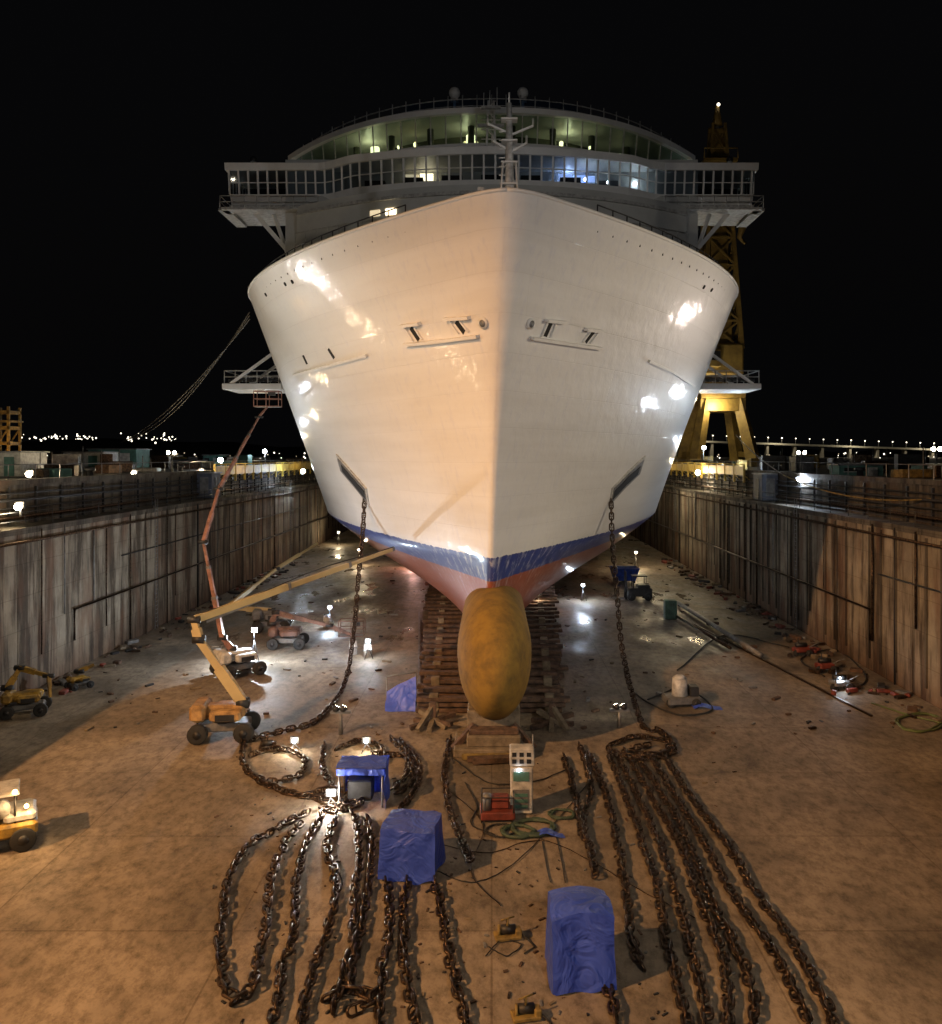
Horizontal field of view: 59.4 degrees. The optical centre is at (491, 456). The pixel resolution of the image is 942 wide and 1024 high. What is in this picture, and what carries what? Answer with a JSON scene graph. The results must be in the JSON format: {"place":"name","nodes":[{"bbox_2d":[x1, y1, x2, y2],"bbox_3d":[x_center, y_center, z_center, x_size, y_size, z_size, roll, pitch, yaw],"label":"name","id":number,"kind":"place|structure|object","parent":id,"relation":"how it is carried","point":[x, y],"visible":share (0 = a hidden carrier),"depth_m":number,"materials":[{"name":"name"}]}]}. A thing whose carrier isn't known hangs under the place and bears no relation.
{"place":"outdoors","nodes":[
{"label":"outdoors","id":0,"kind":"place"},
{"bbox_2d":[0,406,22,450],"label":"access tower","id":1,"kind":"structure","parent":0,"point":[8,421],"depth_m":75.06,"materials":[{"name":"metal"}]},
{"bbox_2d":[259,734,281,753],"bbox_3d":[-10.435,13.481,38.781,0.905,0.605,1.313,0,0,-33],"label":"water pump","id":2,"kind":"object","parent":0,"point":[267,742],"visible":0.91,"depth_m":38.94,"materials":[{"name":"metal"}]},
{"bbox_2d":[0,530,941,1023],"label":"dock floor","id":3,"kind":"structure","parent":0,"point":[830,826],"depth_m":30.94,"materials":[{"name":"concrete"}]},
{"bbox_2d":[0,778,37,852],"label":"utility vehicle","id":4,"kind":"object","parent":3,"relation":"on","point":[19,824],"visible":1,"depth_m":28.81,"materials":[{"name":"yellow paint"}]},
{"bbox_2d":[0,665,54,719],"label":"boom lift","id":5,"kind":"object","parent":3,"relation":"on","point":[12,699],"visible":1,"depth_m":43.91,"materials":[{"name":"yellow metal"}]},
{"bbox_2d":[64,663,94,690],"bbox_3d":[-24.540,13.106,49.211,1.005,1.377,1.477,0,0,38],"label":"boom lift","id":6,"kind":"object","parent":3,"relation":"on","point":[73,683],"visible":1,"depth_m":49.03,"materials":[{"name":"yellow metal"}]},
{"bbox_2d":[198,391,281,677],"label":"boom lift","id":7,"kind":"object","parent":3,"relation":"on","point":[232,659],"visible":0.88,"depth_m":51.98,"materials":[{"name":"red metal"}]},
{"bbox_2d":[212,807,310,1006],"bbox_3d":[-7.546,13.650,26.152,2.192,0.332,11.360,0,0,-5],"label":"anchor chain","id":8,"kind":"object","parent":3,"relation":"on","point":[223,904],"visible":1,"depth_m":24.58,"materials":[{"name":"metal"}]},
{"bbox_2d":[229,542,317,633],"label":"boom lift","id":9,"kind":"object","parent":3,"relation":"on","point":[261,616],"visible":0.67,"depth_m":65.57,"materials":[{"name":"metal"}]},
{"bbox_2d":[248,744,308,783],"bbox_3d":[-9.462,13.650,36.734,2.604,0.332,4.380,0,0,-18],"label":"anchor chain","id":10,"kind":"object","parent":3,"relation":"on","point":[303,766],"visible":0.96,"depth_m":37.17,"materials":[{"name":"metal"}]},
{"bbox_2d":[238,738,325,799],"bbox_3d":[-9.938,13.650,35.973,1.592,0.332,8.829,0,0,-38],"label":"anchor chain","id":11,"kind":"object","parent":3,"relation":"on","point":[247,769],"visible":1,"depth_m":34.35,"materials":[{"name":"metal"}]},
{"bbox_2d":[186,547,394,744],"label":"boom lift","id":12,"kind":"object","parent":3,"relation":"on","point":[206,715],"visible":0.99,"depth_m":40.28,"materials":[{"name":"orange metal"}]},
{"bbox_2d":[289,736,301,753],"bbox_3d":[-9.163,13.483,38.639,0.567,0.667,0.645,0,0,0],"label":"work light","id":13,"kind":"object","parent":3,"relation":"on","point":[294,740],"visible":0.98,"depth_m":38.66,"materials":[{"name":"metal"}]},
{"bbox_2d":[266,808,325,1023],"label":"anchor chain","id":14,"kind":"object","parent":3,"relation":"on","point":[282,976],"visible":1,"depth_m":23.81,"materials":[{"name":"metal"}]},
{"bbox_2d":[248,498,366,742],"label":"anchor chain","id":15,"kind":"object","parent":3,"relation":"on","point":[340,691],"visible":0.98,"depth_m":50.31,"materials":[{"name":"metal"}]},
{"bbox_2d":[266,610,365,649],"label":"boom lift","id":16,"kind":"object","parent":3,"relation":"on","point":[278,634],"visible":0.96,"depth_m":59.59,"materials":[{"name":"red metal"}]},
{"bbox_2d":[295,808,341,1023],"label":"anchor chain","id":17,"kind":"object","parent":3,"relation":"on","point":[311,979],"visible":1,"depth_m":23.76,"materials":[{"name":"metal"}]},
{"bbox_2d":[326,788,336,804],"bbox_3d":[-6.226,13.433,32.361,0.568,0.765,0.647,0,0,0],"label":"work light","id":18,"kind":"object","parent":3,"relation":"on","point":[331,792],"visible":0.94,"depth_m":32.38,"materials":[{"name":"metal"}]},
{"bbox_2d":[318,739,345,807],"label":"anchor chain","id":19,"kind":"object","parent":3,"relation":"on","point":[322,764],"visible":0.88,"depth_m":35.80,"materials":[{"name":"metal"}]},
{"bbox_2d":[300,785,364,813],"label":"anchor chain","id":20,"kind":"object","parent":3,"relation":"on","point":[352,806],"visible":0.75,"depth_m":32.27,"materials":[{"name":"metal"}]},
{"bbox_2d":[312,794,356,807],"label":"anchor chain","id":21,"kind":"object","parent":3,"relation":"on","point":[321,800],"visible":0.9,"depth_m":32.56,"materials":[{"name":"metal"}]},
{"bbox_2d":[330,705,350,734],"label":"work floodlight","id":22,"kind":"object","parent":3,"relation":"on","point":[341,710],"visible":1,"depth_m":40.90,"materials":[{"name":"grey metal"}]},
{"bbox_2d":[330,809,364,1015],"bbox_3d":[-4.391,13.650,26.056,0.682,0.332,11.636,0,0,-7],"label":"anchor chain","id":23,"kind":"object","parent":3,"relation":"on","point":[355,889],"visible":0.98,"depth_m":24.89,"materials":[{"name":"metal"}]},
{"bbox_2d":[320,984,382,1018],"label":"anchor chain","id":24,"kind":"object","parent":3,"relation":"on","point":[369,1001],"visible":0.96,"depth_m":20.84,"materials":[{"name":"metal"}]},
{"bbox_2d":[344,813,376,990],"bbox_3d":[-4.046,13.650,26.323,0.627,0.332,10.284,0,0,-6],"label":"anchor chain","id":25,"kind":"object","parent":3,"relation":"on","point":[351,975],"visible":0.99,"depth_m":25.14,"materials":[{"name":"metal"}]},
{"bbox_2d":[334,737,387,754],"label":"anchor chain","id":26,"kind":"object","parent":3,"relation":"on","point":[378,745],"visible":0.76,"depth_m":39.03,"materials":[{"name":"metal"}]},
{"bbox_2d":[336,755,389,807],"bbox_3d":[-5.120,12.992,33.049,2.022,1.616,1.614,0,0,0],"label":"tarpaulin canopy","id":27,"kind":"object","parent":3,"relation":"on","point":[365,777],"visible":0.99,"depth_m":32.84,"materials":[{"name":"blue fabric"}]},
{"bbox_2d":[361,736,373,753],"bbox_3d":[-5.795,13.483,38.639,0.567,0.667,0.645,0,0,0],"label":"work light","id":28,"kind":"object","parent":3,"relation":"on","point":[366,740],"visible":0.97,"depth_m":38.66,"materials":[{"name":"metal"}]},
{"bbox_2d":[363,643,372,657],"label":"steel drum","id":29,"kind":"object","parent":3,"relation":"on","point":[368,651],"visible":0.86,"depth_m":56.59,"materials":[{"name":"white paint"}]},
{"bbox_2d":[374,875,394,1023],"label":"anchor chain","id":30,"kind":"object","parent":3,"relation":"on","point":[379,1008],"visible":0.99,"depth_m":22.63,"materials":[{"name":"metal"}]},
{"bbox_2d":[371,751,416,794],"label":"anchor chain","id":31,"kind":"object","parent":3,"relation":"on","point":[411,780],"visible":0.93,"depth_m":35.94,"materials":[{"name":"metal"}]},
{"bbox_2d":[389,734,411,790],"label":"anchor chain","id":32,"kind":"object","parent":3,"relation":"on","point":[407,763],"visible":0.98,"depth_m":36.55,"materials":[{"name":"metal"}]},
{"bbox_2d":[385,672,416,711],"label":"tarpaulin screen","id":33,"kind":"object","parent":3,"relation":"on","point":[402,697],"visible":1,"depth_m":44.79,"materials":[{"name":"blue fabric"}]},
{"bbox_2d":[397,737,422,809],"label":"anchor chain","id":34,"kind":"object","parent":3,"relation":"on","point":[409,797],"visible":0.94,"depth_m":34.85,"materials":[{"name":"metal"}]},
{"bbox_2d":[398,875,422,1023],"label":"anchor chain","id":35,"kind":"object","parent":3,"relation":"on","point":[404,928],"visible":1,"depth_m":22.42,"materials":[{"name":"metal"}]},
{"bbox_2d":[377,810,444,884],"bbox_3d":[-2.645,12.973,27.509,1.894,1.750,1.858,0,0,9],"label":"tarpaulin covered equipment","id":36,"kind":"object","parent":3,"relation":"on","point":[412,845],"visible":1,"depth_m":26.78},
{"bbox_2d":[409,701,455,732],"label":"timber shore","id":37,"kind":"structure","parent":3,"relation":"on","point":[430,719],"depth_m":41.93,"materials":[{"name":"wood"}]},
{"bbox_2d":[430,874,472,1023],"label":"anchor chain","id":38,"kind":"object","parent":3,"relation":"on","point":[455,985],"visible":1,"depth_m":22.42,"materials":[{"name":"metal"}]},
{"bbox_2d":[441,734,474,862],"bbox_3d":[-1.644,13.650,33.993,0.826,0.332,12.580,0,0,-6],"label":"anchor chain","id":39,"kind":"object","parent":3,"relation":"on","point":[450,810],"visible":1,"depth_m":31.98,"materials":[{"name":"metal"}]},
{"bbox_2d":[0,558,941,1023],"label":"debris","id":40,"kind":"object","parent":3,"relation":"on","point":[880,688],"visible":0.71,"depth_m":49.44,"materials":[{"name":"concrete"}]},
{"bbox_2d":[416,582,569,712],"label":"keel blocks","id":41,"kind":"structure","parent":3,"relation":"on","point":[441,685],"depth_m":53.30,"materials":[{"name":"wood"}]},
{"bbox_2d":[218,87,764,719],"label":"cruise ship","id":42,"kind":"object","parent":41,"relation":"on","point":[492,333],"visible":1,"depth_m":47.02,"materials":[{"name":"paint"}]},
{"bbox_2d":[120,319,249,442],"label":"mooring line","id":43,"kind":"object","parent":42,"relation":"attached to","point":[195,382],"visible":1,"depth_m":70.69,"materials":[{"name":"fabric"}]},
{"bbox_2d":[124,312,249,439],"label":"mooring line","id":44,"kind":"object","parent":42,"relation":"attached to","point":[198,384],"visible":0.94,"depth_m":71.80,"materials":[{"name":"fabric"}]},
{"bbox_2d":[128,315,249,439],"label":"mooring line","id":45,"kind":"object","parent":42,"relation":"attached to","point":[195,385],"visible":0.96,"depth_m":72.42,"materials":[{"name":"fabric"}]},
{"bbox_2d":[451,702,536,764],"bbox_3d":[0.100,12.900,39.125,4.051,1.800,4.751,0,0,0],"label":"bulb support block","id":46,"kind":"object","parent":3,"relation":"on","point":[479,739],"depth_m":38.16,"materials":[{"name":"wood"}]},
{"bbox_2d":[480,788,514,822],"bbox_3d":[0.222,13.300,31.512,1.302,1.000,1.004,0,0,-3],"label":"hydraulic power unit","id":47,"kind":"object","parent":3,"relation":"on","point":[496,806],"visible":1,"depth_m":31.17,"materials":[{"name":"red paint"}]},
{"bbox_2d":[453,758,565,837],"bbox_3d":[0.738,13.740,33.642,5.012,0.097,7.770,0,0,0],"label":"cable","id":48,"kind":"object","parent":3,"relation":"on","point":[485,831],"visible":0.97,"depth_m":32.43,"materials":[{"name":"rubber"}]},
{"bbox_2d":[439,783,587,956],"bbox_3d":[1.206,13.750,29.113,4.196,0.077,12.770,0,0,24],"label":"cable","id":49,"kind":"object","parent":3,"relation":"on","point":[510,866],"visible":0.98,"depth_m":27.10,"materials":[{"name":"rubber"}]},
{"bbox_2d":[493,916,534,953],"bbox_3d":[0.616,13.500,23.393,0.846,0.568,1.272,0,0,-32],"label":"water pump","id":50,"kind":"object","parent":3,"relation":"on","point":[507,931],"visible":1,"depth_m":23.55,"materials":[{"name":"yellow paint"}]},
{"bbox_2d":[509,734,533,813],"bbox_3d":[1.174,12.275,32.028,0.950,2.950,0.789,0,0,0],"label":"electrical cabinet","id":51,"kind":"object","parent":3,"relation":"on","point":[521,758],"visible":0.98,"depth_m":31.72,"materials":[{"name":"metal"}]},
{"bbox_2d":[500,817,555,839],"bbox_3d":[1.392,13.710,30.342,2.068,0.154,1.536,0,0,-42],"label":"green hose","id":52,"kind":"object","parent":3,"relation":"on","point":[532,833],"visible":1,"depth_m":30.36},
{"bbox_2d":[510,993,551,1023],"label":"water pump","id":53,"kind":"object","parent":3,"relation":"on","point":[525,1011],"visible":1,"depth_m":20.18,"materials":[{"name":"yellow paint"}]},
{"bbox_2d":[536,828,559,838],"bbox_3d":[2.135,13.724,29.981,1.112,0.267,0.552,0,0,0],"label":"blue cloth","id":54,"kind":"object","parent":3,"relation":"on","point":[546,831],"visible":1,"depth_m":29.96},
{"bbox_2d":[530,701,573,732],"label":"timber shore","id":55,"kind":"structure","parent":3,"relation":"on","point":[553,717],"depth_m":41.97,"materials":[{"name":"wood"}]},
{"bbox_2d":[548,808,575,819],"bbox_3d":[2.689,13.720,31.682,1.078,0.135,0.893,0,0,0],"label":"green hose","id":56,"kind":"object","parent":3,"relation":"on","point":[551,812],"visible":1,"depth_m":31.52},
{"bbox_2d":[444,790,694,917],"bbox_3d":[0.602,13.751,28.225,4.212,0.074,12.419,0,0,-38],"label":"cable","id":57,"kind":"object","parent":3,"relation":"on","point":[532,841],"visible":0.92,"depth_m":28.62,"materials":[{"name":"rubber"}]},
{"bbox_2d":[561,752,585,841],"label":"anchor chain","id":58,"kind":"object","parent":3,"relation":"on","point":[571,782],"visible":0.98,"depth_m":33.17,"materials":[{"name":"metal"}]},
{"bbox_2d":[545,885,618,993],"bbox_3d":[2.374,12.791,21.983,1.853,2.078,1.706,0,0,0],"label":"tarpaulin covered equipment","id":59,"kind":"object","parent":3,"relation":"on","point":[580,939],"visible":1,"depth_m":21.29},
{"bbox_2d":[577,741,599,878],"bbox_3d":[3.832,13.650,33.004,0.695,0.332,12.566,0,0,5],"label":"anchor chain","id":60,"kind":"object","parent":3,"relation":"on","point":[591,853],"visible":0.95,"depth_m":31.58,"materials":[{"name":"metal"}]},
{"bbox_2d":[601,983,619,1023],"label":"anchor chain","id":61,"kind":"object","parent":3,"relation":"on","point":[614,1012],"visible":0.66,"depth_m":20.53,"materials":[{"name":"metal"}]},
{"bbox_2d":[587,749,646,971],"bbox_3d":[4.395,13.650,30.062,0.644,0.332,16.251,0,0,2],"label":"anchor chain","id":62,"kind":"object","parent":3,"relation":"on","point":[633,944],"visible":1,"depth_m":27.16,"materials":[{"name":"metal"}]},
{"bbox_2d":[609,703,628,727],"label":"work floodlight","id":63,"kind":"object","parent":3,"relation":"on","point":[618,708],"visible":1,"depth_m":41.90,"materials":[{"name":"grey metal"}]},
{"bbox_2d":[612,570,652,600],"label":"forklift","id":64,"kind":"object","parent":3,"relation":"on","point":[633,592],"visible":1,"depth_m":78.91,"materials":[{"name":"metal"}]},
{"bbox_2d":[609,566,639,582],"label":"waste skip","id":65,"kind":"object","parent":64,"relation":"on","point":[630,570],"visible":0.55,"depth_m":89.77,"materials":[{"name":"blue paint"}]},
{"bbox_2d":[609,498,671,739],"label":"anchor chain","id":66,"kind":"object","parent":3,"relation":"on","point":[644,726],"visible":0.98,"depth_m":50.05,"materials":[{"name":"metal"}]},
{"bbox_2d":[605,733,677,760],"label":"anchor chain","id":67,"kind":"object","parent":3,"relation":"on","point":[674,750],"visible":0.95,"depth_m":38.88,"materials":[{"name":"metal"}]},
{"bbox_2d":[418,612,872,716],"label":"floor rail","id":68,"kind":"object","parent":3,"relation":"on","point":[814,686],"visible":0.86,"depth_m":53.59,"materials":[{"name":"metal"}]},
{"bbox_2d":[621,741,670,756],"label":"anchor chain","id":69,"kind":"object","parent":3,"relation":"on","point":[640,747],"visible":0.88,"depth_m":38.38,"materials":[{"name":"metal"}]},
{"bbox_2d":[606,749,694,1023],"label":"anchor chain","id":70,"kind":"object","parent":3,"relation":"on","point":[672,961],"visible":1,"depth_m":25.10,"materials":[{"name":"metal"}]},
{"bbox_2d":[614,752,714,1023],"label":"anchor chain","id":71,"kind":"object","parent":3,"relation":"on","point":[699,983],"visible":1,"depth_m":24.97,"materials":[{"name":"metal"}]},
{"bbox_2d":[625,749,735,1023],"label":"anchor chain","id":72,"kind":"object","parent":3,"relation":"on","point":[712,931],"visible":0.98,"depth_m":25.13,"materials":[{"name":"metal"}]},
{"bbox_2d":[660,674,701,707],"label":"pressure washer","id":73,"kind":"object","parent":3,"relation":"on","point":[683,692],"visible":1,"depth_m":45.49,"materials":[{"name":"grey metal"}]},
{"bbox_2d":[636,752,761,1023],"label":"anchor chain","id":74,"kind":"object","parent":3,"relation":"on","point":[745,969],"visible":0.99,"depth_m":24.98,"materials":[{"name":"metal"}]},
{"bbox_2d":[663,599,762,657],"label":"steel pipes","id":75,"kind":"object","parent":3,"relation":"on","point":[669,608],"visible":1,"depth_m":66.81,"materials":[{"name":"metal"}]},
{"bbox_2d":[648,753,813,1023],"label":"anchor chain","id":76,"kind":"object","parent":3,"relation":"on","point":[768,946],"visible":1,"depth_m":24.93,"materials":[{"name":"metal"}]},
{"bbox_2d":[659,749,840,1023],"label":"anchor chain","id":77,"kind":"object","parent":3,"relation":"on","point":[801,957],"visible":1,"depth_m":25.07,"materials":[{"name":"metal"}]},
{"bbox_2d":[635,634,866,715],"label":"hose","id":78,"kind":"object","parent":3,"relation":"on","point":[709,703],"visible":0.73,"depth_m":51.09,"materials":[{"name":"rubber"}]},
{"bbox_2d":[787,638,817,656],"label":"air compressor","id":79,"kind":"object","parent":3,"relation":"on","point":[798,648],"visible":0.99,"depth_m":57.05,"materials":[{"name":"red paint"}]},
{"bbox_2d":[808,653,842,673],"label":"air compressor","id":80,"kind":"object","parent":3,"relation":"on","point":[821,664],"visible":0.97,"depth_m":52.60,"materials":[{"name":"red paint"}]},
{"bbox_2d":[828,669,860,695],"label":"air compressor","id":81,"kind":"object","parent":3,"relation":"on","point":[835,682],"visible":1,"depth_m":48.61,"materials":[{"name":"red metal"}]},
{"bbox_2d":[871,702,941,732],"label":"hose","id":82,"kind":"object","parent":3,"relation":"on","point":[897,719],"visible":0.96,"depth_m":42.98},
{"bbox_2d":[0,457,941,479],"bbox_3d":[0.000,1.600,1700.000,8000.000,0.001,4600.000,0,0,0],"label":"ground","id":83,"kind":"structure","parent":0,"point":[822,469],"depth_m":111.07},
{"bbox_2d":[0,451,49,476],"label":"site cabin","id":84,"kind":"object","parent":83,"relation":"on","point":[19,457],"visible":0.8,"depth_m":66.04,"materials":[{"name":"metal"}]},
{"bbox_2d":[84,467,95,475],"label":"mooring bollard","id":85,"kind":"object","parent":83,"relation":"on","point":[89,470],"visible":0.73,"depth_m":61.77,"materials":[{"name":"metal"}]},
{"bbox_2d":[61,451,118,470],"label":"site cabin","id":86,"kind":"object","parent":83,"relation":"on","point":[91,456],"visible":0.45,"depth_m":95.00,"materials":[{"name":"metal"}]},
{"bbox_2d":[86,449,150,469],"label":"site cabin","id":87,"kind":"object","parent":83,"relation":"on","point":[134,455],"visible":0.41,"depth_m":102.00,"materials":[{"name":"teal metal"}]},
{"bbox_2d":[0,460,348,707],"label":"dock wall","id":88,"kind":"structure","parent":83,"relation":"on","point":[93,567],"depth_m":61.00,"materials":[{"name":"concrete"}]},
{"bbox_2d":[14,501,25,516],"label":"quay floodlight","id":89,"kind":"object","parent":88,"relation":"attached to","point":[19,505],"visible":1,"depth_m":47.05,"materials":[{"name":"grey metal"}]},
{"bbox_2d":[197,472,221,497],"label":"control kiosk","id":90,"kind":"object","parent":88,"relation":"attached to","point":[207,481],"visible":0.91,"depth_m":80.37,"materials":[{"name":"grey metal"}]},
{"bbox_2d":[213,461,312,481],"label":"quay barrier","id":91,"kind":"object","parent":88,"relation":"on","point":[252,469],"visible":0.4,"depth_m":100.95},
{"bbox_2d":[173,460,207,467],"bbox_3d":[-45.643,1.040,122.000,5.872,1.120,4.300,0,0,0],"label":"site cabin","id":92,"kind":"object","parent":83,"relation":"on","point":[178,461],"visible":0.31,"depth_m":120.00,"materials":[{"name":"grey metal"}]},
{"bbox_2d":[203,455,226,460],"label":"site cabin","id":93,"kind":"object","parent":83,"relation":"on","point":[210,457],"visible":0.46,"depth_m":130.00,"materials":[{"name":"teal metal"}]},
{"bbox_2d":[29,446,941,477],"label":"stacked quay materials","id":94,"kind":"object","parent":83,"relation":"on","point":[71,470],"visible":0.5,"depth_m":87.21,"materials":[{"name":"metal"}]},
{"bbox_2d":[677,103,759,465],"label":"portal crane","id":95,"kind":"object","parent":83,"relation":"on","point":[731,406],"visible":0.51,"depth_m":147.27,"materials":[{"name":"yellow"}]},
{"bbox_2d":[629,460,941,709],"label":"dock wall","id":96,"kind":"structure","parent":83,"relation":"on","point":[858,580],"depth_m":59.99,"materials":[{"name":"concrete"}]},
{"bbox_2d":[669,462,749,482],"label":"quay barrier","id":97,"kind":"object","parent":96,"relation":"on","point":[725,470],"visible":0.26,"depth_m":96.43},
{"bbox_2d":[752,473,777,500],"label":"control kiosk","id":98,"kind":"object","parent":96,"relation":"attached to","point":[764,483],"visible":0.98,"depth_m":75.47,"materials":[{"name":"grey metal"}]},
{"bbox_2d":[736,435,930,500],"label":"mooring line","id":99,"kind":"object","parent":96,"relation":"attached to","point":[826,490],"visible":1,"depth_m":57.33,"materials":[{"name":"fabric"}]},
{"bbox_2d":[827,464,885,475],"bbox_3d":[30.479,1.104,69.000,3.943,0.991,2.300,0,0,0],"label":"site cabin","id":100,"kind":"object","parent":83,"relation":"on","point":[872,469],"visible":0.76,"depth_m":68.00,"materials":[{"name":"teal metal"}]},
{"bbox_2d":[854,467,865,475],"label":"mooring bollard","id":101,"kind":"object","parent":83,"relation":"on","point":[860,470],"visible":0.72,"depth_m":61.77,"materials":[{"name":"metal"}]},
{"bbox_2d":[930,447,941,463],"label":"floodlight","id":102,"kind":"object","parent":83,"relation":"on","point":[933,449],"visible":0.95,"depth_m":73.93,"materials":[{"name":"grey metal"}]},
{"bbox_2d":[0,0,941,451],"label":"sky","id":103,"kind":"structure","parent":0,"point":[123,277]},
{"bbox_2d":[2,438,941,456],"bbox_3d":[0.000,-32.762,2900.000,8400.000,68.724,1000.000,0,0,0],"label":"hills","id":104,"kind":"structure","parent":0,"point":[199,449],"depth_m":2577.03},
{"bbox_2d":[22,432,928,458],"bbox_3d":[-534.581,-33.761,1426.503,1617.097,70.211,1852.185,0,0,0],"label":"distant city lights","id":105,"kind":"object","parent":104,"relation":"on","point":[194,454],"visible":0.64,"depth_m":2348.43,"materials":[{"name":"beige"}]},
{"bbox_2d":[680,435,937,457],"bbox_3d":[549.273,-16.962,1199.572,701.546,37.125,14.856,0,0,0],"label":"road bridge","id":106,"kind":"structure","parent":0,"point":[849,450],"depth_m":1193.81,"materials":[{"name":"concrete"}]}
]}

